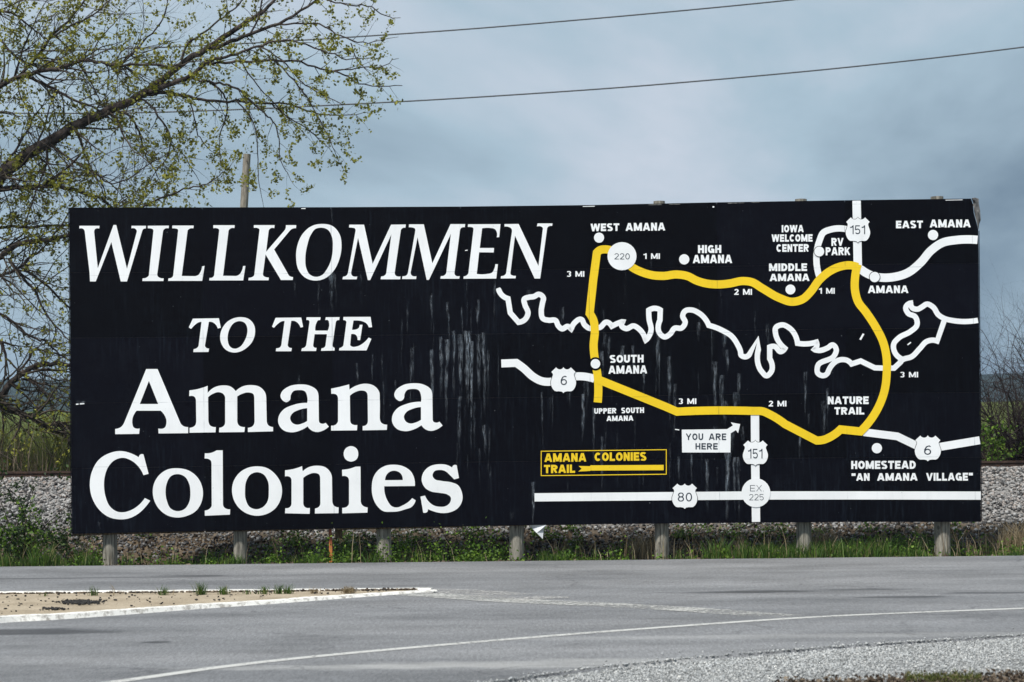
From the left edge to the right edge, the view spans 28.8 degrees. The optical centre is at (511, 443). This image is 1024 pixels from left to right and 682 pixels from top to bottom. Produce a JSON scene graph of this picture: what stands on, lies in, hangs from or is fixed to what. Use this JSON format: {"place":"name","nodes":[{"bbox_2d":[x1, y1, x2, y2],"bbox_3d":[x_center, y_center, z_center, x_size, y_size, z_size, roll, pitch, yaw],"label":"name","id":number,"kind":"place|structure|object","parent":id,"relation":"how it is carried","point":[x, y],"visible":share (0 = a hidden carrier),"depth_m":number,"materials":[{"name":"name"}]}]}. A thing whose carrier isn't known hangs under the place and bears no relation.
{"place":"outdoors","nodes":[
{"label":"outdoors","id":0,"kind":"place"},
{"bbox_2d":[0,0,792,51],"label":"overhead wire","id":1,"kind":"object","parent":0,"point":[475,28],"visible":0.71,"depth_m":71.98,"materials":[{"name":"grey metal"}]},
{"bbox_2d":[0,556,1023,681],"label":"road","id":2,"kind":"structure","parent":0,"point":[103,648],"depth_m":24.61,"materials":[{"name":"grey asphalt"}]},
{"bbox_2d":[0,590,410,615],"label":"traffic island","id":3,"kind":"structure","parent":2,"relation":"on","point":[121,602],"depth_m":27.96,"materials":[{"name":"beige concrete"}]},
{"bbox_2d":[86,586,99,595],"bbox_3d":[-6.048,2.123,28.780,0.217,0.156,0.151,-1,0,27],"label":"kerb tuft","id":4,"kind":"object","parent":3,"relation":"on","point":[94,592],"visible":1,"depth_m":28.77,"materials":[{"name":"green plant"}]},
{"bbox_2d":[157,585,169,594],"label":"kerb tuft","id":5,"kind":"object","parent":3,"relation":"on","point":[164,591],"visible":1,"depth_m":28.73,"materials":[{"name":"green plant"}]},
{"bbox_2d":[1,587,392,613],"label":"asphalt crumbs","id":6,"kind":"object","parent":3,"relation":"on","point":[79,601],"visible":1,"depth_m":27.51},
{"bbox_2d":[189,582,208,594],"bbox_3d":[-4.507,2.081,28.752,0.254,0.206,0.295,-1,0,-31],"label":"kerb tuft","id":7,"kind":"object","parent":3,"relation":"on","point":[200,591],"visible":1,"depth_m":28.73,"materials":[{"name":"green plant"}]},
{"bbox_2d":[0,588,416,593],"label":"curb","id":8,"kind":"structure","parent":3,"relation":"on","point":[366,589],"depth_m":29.28,"materials":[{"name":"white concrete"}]},
{"bbox_2d":[216,586,227,594],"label":"kerb tuft","id":9,"kind":"object","parent":3,"relation":"on","point":[222,591],"visible":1,"depth_m":28.72,"materials":[{"name":"green plant"}]},
{"bbox_2d":[252,586,269,593],"bbox_3d":[-3.598,2.108,28.748,0.238,0.133,0.254,-1,0,29],"label":"kerb tuft","id":10,"kind":"object","parent":3,"relation":"on","point":[263,590],"visible":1,"depth_m":28.73,"materials":[{"name":"green plant"}]},
{"bbox_2d":[270,584,283,593],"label":"kerb tuft","id":11,"kind":"object","parent":3,"relation":"on","point":[279,590],"visible":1,"depth_m":28.73,"materials":[{"name":"green plant"}]},
{"bbox_2d":[283,583,294,593],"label":"kerb tuft","id":12,"kind":"object","parent":3,"relation":"on","point":[287,591],"visible":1,"depth_m":28.72,"materials":[{"name":"green plant"}]},
{"bbox_2d":[340,586,355,592],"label":"kerb tuft","id":13,"kind":"object","parent":3,"relation":"on","point":[347,590],"visible":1,"depth_m":28.73,"materials":[{"name":"beige plant"}]},
{"bbox_2d":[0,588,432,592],"bbox_3d":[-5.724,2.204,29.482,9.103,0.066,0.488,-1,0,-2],"label":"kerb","id":14,"kind":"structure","parent":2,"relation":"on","point":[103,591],"depth_m":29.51,"materials":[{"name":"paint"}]},
{"bbox_2d":[0,589,436,622],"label":"kerb","id":15,"kind":"structure","parent":2,"relation":"on","point":[52,616],"depth_m":26.37,"materials":[{"name":"paint"}]},
{"bbox_2d":[419,589,566,600],"bbox_3d":[-0.428,2.162,28.610,1.068,0.001,2.894,-1,0,-44],"label":"tip smear","id":16,"kind":"object","parent":2,"relation":"on","point":[518,599],"visible":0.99,"depth_m":28.47,"materials":[{"name":"paint"}]},
{"bbox_2d":[106,608,1022,681],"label":"edge line","id":17,"kind":"object","parent":2,"relation":"on","point":[192,670],"visible":1,"depth_m":21.56,"materials":[{"name":"paint"}]},
{"bbox_2d":[396,592,794,617],"bbox_3d":[0.862,2.150,26.732,6.923,0.001,0.761,-1,0,41],"label":"faded line","id":18,"kind":"object","parent":2,"relation":"on","point":[547,601],"visible":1,"depth_m":26.77,"materials":[{"name":"paint"}]},
{"bbox_2d":[0,401,1023,681],"bbox_3d":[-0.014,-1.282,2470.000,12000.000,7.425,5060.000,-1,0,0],"label":"ground","id":19,"kind":"structure","parent":0,"point":[434,533],"depth_m":41.18,"materials":[{"name":"soil"}]},
{"bbox_2d":[0,421,69,470],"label":"field stems","id":20,"kind":"object","parent":19,"relation":"on","point":[28,464],"visible":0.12,"depth_m":52.18,"materials":[{"name":"green plant"}]},
{"bbox_2d":[0,495,70,559],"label":"bush","id":21,"kind":"object","parent":19,"relation":"on","point":[34,540],"visible":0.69,"depth_m":38.79,"materials":[{"name":"green plant"}]},
{"bbox_2d":[0,514,70,559],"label":"bush","id":22,"kind":"object","parent":19,"relation":"on","point":[18,537],"visible":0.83,"depth_m":38.40,"materials":[{"name":"green plant"}]},
{"bbox_2d":[0,409,71,561],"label":"sapling","id":23,"kind":"object","parent":19,"relation":"on","point":[24,512],"visible":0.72,"depth_m":39.17,"materials":[{"name":"green plant"}]},
{"bbox_2d":[23,509,101,562],"bbox_3d":[-8.795,1.928,39.198,1.341,1.295,1.297,-1,0,-42],"label":"bush","id":24,"kind":"object","parent":19,"relation":"on","point":[66,544],"visible":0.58,"depth_m":39.23,"materials":[{"name":"green plant"}]},
{"bbox_2d":[0,0,402,470],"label":"tree","id":25,"kind":"object","parent":19,"relation":"on","point":[22,158],"visible":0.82,"depth_m":53.92,"materials":[{"name":"green plant"}]},
{"bbox_2d":[240,154,250,206],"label":"utility pole","id":26,"kind":"object","parent":19,"relation":"on","point":[245,188],"visible":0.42,"depth_m":63.90,"materials":[{"name":"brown wood"}]},
{"bbox_2d":[329,529,332,561],"bbox_3d":[-3.436,2.052,37.720,0.067,1.001,0.065,-1,0,0],"label":"marker stake","id":27,"kind":"object","parent":19,"relation":"on","point":[330,541],"visible":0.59,"depth_m":37.70,"materials":[{"name":"orange wood"}]},
{"bbox_2d":[323,547,376,562],"bbox_3d":[-3.155,2.164,38.296,1.199,0.332,1.273,-1,0,0],"label":"grass tussock","id":28,"kind":"object","parent":19,"relation":"on","point":[354,556],"depth_m":38.23,"materials":[{"name":"green plant"}]},
{"bbox_2d":[0,418,1015,471],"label":"field reeds","id":29,"kind":"object","parent":19,"relation":"on","point":[42,445],"visible":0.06,"depth_m":57.77,"materials":[{"name":"plant"}]},
{"bbox_2d":[0,465,1023,563],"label":"ballast","id":30,"kind":"structure","parent":19,"relation":"on","point":[1016,504],"depth_m":41.46,"materials":[{"name":"gravel"}]},
{"bbox_2d":[0,517,1023,565],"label":"creeping weeds","id":31,"kind":"object","parent":19,"relation":"on","point":[475,554],"visible":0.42,"depth_m":38.45,"materials":[{"name":"green plant"}]},
{"bbox_2d":[0,521,1023,566],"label":"verge grass","id":32,"kind":"structure","parent":19,"relation":"on","point":[742,553],"depth_m":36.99,"materials":[{"name":"green plant"}]},
{"bbox_2d":[0,461,1023,477],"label":"railway track","id":33,"kind":"structure","parent":19,"relation":"on","point":[40,474],"depth_m":46.19,"materials":[{"name":"metal"}]},
{"bbox_2d":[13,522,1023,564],"bbox_3d":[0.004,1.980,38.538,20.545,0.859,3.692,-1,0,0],"label":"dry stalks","id":34,"kind":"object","parent":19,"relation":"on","point":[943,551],"visible":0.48,"depth_m":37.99,"materials":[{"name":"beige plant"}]},
{"bbox_2d":[68,196,981,564],"bbox_3d":[0.294,-1.008,37.850,17.310,7.241,0.466,-1,0,-1],"label":"billboard","id":35,"kind":"object","parent":19,"relation":"on","point":[662,366],"visible":1,"depth_m":37.64,"materials":[{"name":"black paint"}]},
{"bbox_2d":[530,525,545,538],"bbox_3d":[0.486,1.675,37.684,0.323,0.271,0.084,-1,0,0],"label":"plastic rag","id":36,"kind":"object","parent":35,"relation":"hanging from","point":[538,529],"visible":1,"depth_m":37.66,"materials":[{"name":"white plastic"}]},
{"bbox_2d":[617,532,654,559],"bbox_3d":[2.553,2.000,38.469,1.054,0.570,1.218,-1,0,-14],"label":"dry tussock","id":37,"kind":"object","parent":19,"relation":"on","point":[637,549],"visible":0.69,"depth_m":38.52,"materials":[{"name":"plant"}]},
{"bbox_2d":[471,628,1023,681],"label":"shoulder gravel","id":38,"kind":"structure","parent":19,"relation":"on","point":[820,659],"depth_m":19.39,"materials":[{"name":"grey gravel"}]},
{"bbox_2d":[904,668,981,681],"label":"shoulder grass","id":39,"kind":"structure","parent":38,"relation":"on","point":[927,676],"depth_m":18.04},
{"bbox_2d":[792,524,850,543],"bbox_3d":[6.154,1.936,39.558,1.332,0.712,1.426,-1,0,0],"label":"dry tussock","id":40,"kind":"object","parent":19,"relation":"on","point":[823,537],"visible":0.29,"depth_m":39.53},
{"bbox_2d":[794,536,902,554],"bbox_3d":[6.501,2.052,38.253,2.078,0.475,2.265,-1,0,0],"label":"grass tussock","id":41,"kind":"object","parent":19,"relation":"on","point":[852,543],"depth_m":38.41,"materials":[{"name":"green plant"}]},
{"bbox_2d":[774,668,1023,681],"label":"shoulder moss","id":42,"kind":"object","parent":19,"relation":"on","point":[1016,677],"visible":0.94,"depth_m":18.01,"materials":[{"name":"green plant"}]},
{"bbox_2d":[978,518,1023,554],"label":"dry tussock","id":43,"kind":"object","parent":19,"relation":"on","point":[1016,540],"visible":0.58,"depth_m":38.25,"materials":[{"name":"beige plant"}]},
{"bbox_2d":[979,250,1023,460],"bbox_3d":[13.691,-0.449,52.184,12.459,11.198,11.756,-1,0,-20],"label":"bare shrub","id":44,"kind":"object","parent":19,"relation":"on","point":[1010,440],"visible":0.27,"depth_m":52.23,"materials":[{"name":"brown plant"}]},
{"bbox_2d":[980,416,1023,460],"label":"leafy shrub","id":45,"kind":"object","parent":19,"relation":"on","point":[996,451],"visible":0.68,"depth_m":50.57,"materials":[{"name":"green plant"}]},
{"bbox_2d":[0,46,1023,113],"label":"overhead wire","id":46,"kind":"object","parent":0,"point":[596,88],"visible":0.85,"depth_m":71.98,"materials":[{"name":"grey metal"}]},
{"bbox_2d":[0,373,1023,411],"bbox_3d":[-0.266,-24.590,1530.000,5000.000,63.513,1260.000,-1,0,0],"label":"hills","id":47,"kind":"structure","parent":0,"point":[13,391],"depth_m":1236.66,"materials":[{"name":"green plant"}]},
{"bbox_2d":[0,0,1023,379],"label":"sky","id":48,"kind":"structure","parent":0,"point":[947,127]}
]}

